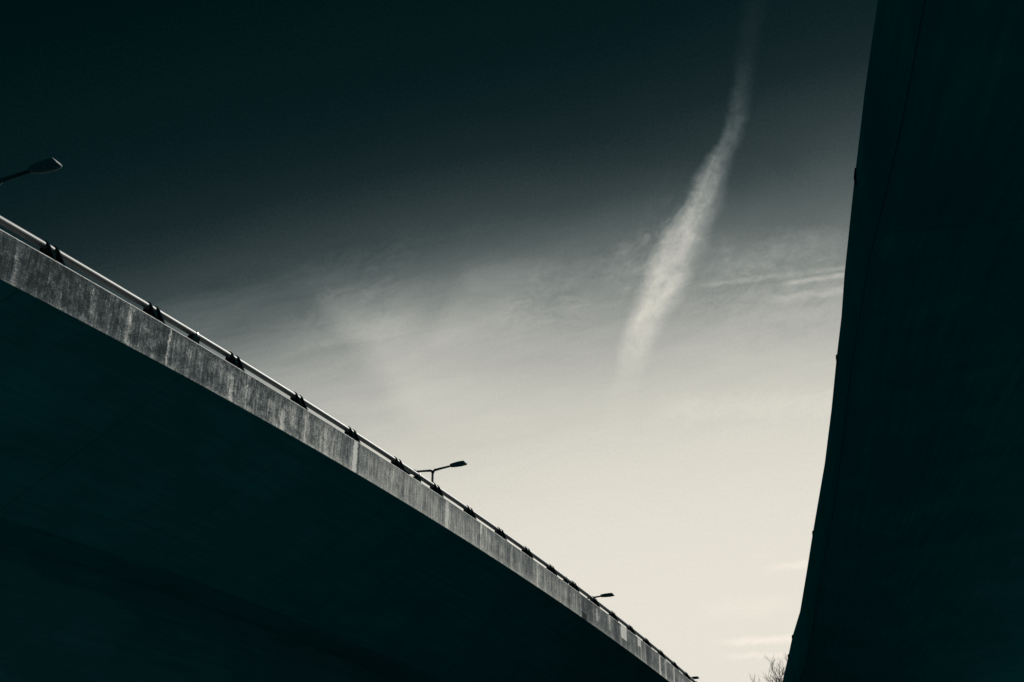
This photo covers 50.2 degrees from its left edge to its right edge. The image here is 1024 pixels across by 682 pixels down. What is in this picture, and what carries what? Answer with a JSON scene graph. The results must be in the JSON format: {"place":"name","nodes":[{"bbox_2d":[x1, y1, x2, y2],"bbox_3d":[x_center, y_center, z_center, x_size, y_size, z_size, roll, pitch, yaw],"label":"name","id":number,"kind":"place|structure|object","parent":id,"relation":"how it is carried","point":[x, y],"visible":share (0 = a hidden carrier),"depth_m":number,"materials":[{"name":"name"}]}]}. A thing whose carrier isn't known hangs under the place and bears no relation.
{"place":"outdoors","nodes":[
{"label":"outdoors","id":0,"kind":"place"},
{"bbox_2d":[0,0,877,681],"label":"sky","id":1,"kind":"structure","parent":0,"point":[588,257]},
{"label":"ground","id":2,"kind":"structure","parent":0,"visible":0},
{"bbox_2d":[0,543,396,681],"bbox_3d":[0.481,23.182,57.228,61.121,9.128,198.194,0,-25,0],"label":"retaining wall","id":3,"kind":"structure","parent":2,"relation":"on","point":[61,621],"depth_m":32.76,"materials":[{"name":"concrete"}]},
{"bbox_2d":[0,229,690,681],"bbox_3d":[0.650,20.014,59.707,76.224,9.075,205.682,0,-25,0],"label":"road bridge","id":4,"kind":"structure","parent":3,"relation":"on","point":[142,447],"depth_m":31.59,"materials":[{"name":"concrete"}]},
{"bbox_2d":[0,157,61,184],"bbox_3d":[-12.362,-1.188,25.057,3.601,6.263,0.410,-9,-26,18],"label":"street lamp","id":5,"kind":"object","parent":4,"relation":"on","point":[47,165],"visible":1,"depth_m":25.83,"materials":[{"name":"metal"}]},
{"bbox_2d":[0,215,696,681],"bbox_3d":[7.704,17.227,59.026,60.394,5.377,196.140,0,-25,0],"label":"guard rail","id":6,"kind":"object","parent":4,"relation":"on","point":[58,255],"visible":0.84,"depth_m":30.22,"materials":[{"name":"metal"}]},
{"bbox_2d":[405,460,466,481],"bbox_3d":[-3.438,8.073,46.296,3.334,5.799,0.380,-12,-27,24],"label":"street lamp","id":7,"kind":"object","parent":4,"relation":"on","point":[459,463],"visible":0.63,"depth_m":47.18,"materials":[{"name":"metal"}]},
{"bbox_2d":[587,593,614,598],"bbox_3d":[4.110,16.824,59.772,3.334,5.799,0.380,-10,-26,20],"label":"street lamp","id":8,"kind":"object","parent":4,"relation":"on","point":[607,595],"visible":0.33,"depth_m":60.41,"materials":[{"name":"metal"}]},
{"bbox_2d":[749,653,787,681],"bbox_3d":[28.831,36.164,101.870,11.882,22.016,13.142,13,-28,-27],"label":"bare tree","id":9,"kind":"object","parent":2,"relation":"on","point":[775,679],"visible":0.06,"depth_m":103.93,"materials":[{"name":"grey plant"}]},
{"bbox_3d":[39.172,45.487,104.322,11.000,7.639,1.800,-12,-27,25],"label":"bridge pier","id":10,"kind":"object","parent":2,"relation":"on","visible":0},
{"bbox_2d":[783,0,1023,681],"bbox_3d":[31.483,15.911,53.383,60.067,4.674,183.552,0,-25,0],"label":"road bridge","id":11,"kind":"structure","parent":10,"relation":"on","point":[915,570],"depth_m":22.45,"materials":[{"name":"concrete"}]}
]}

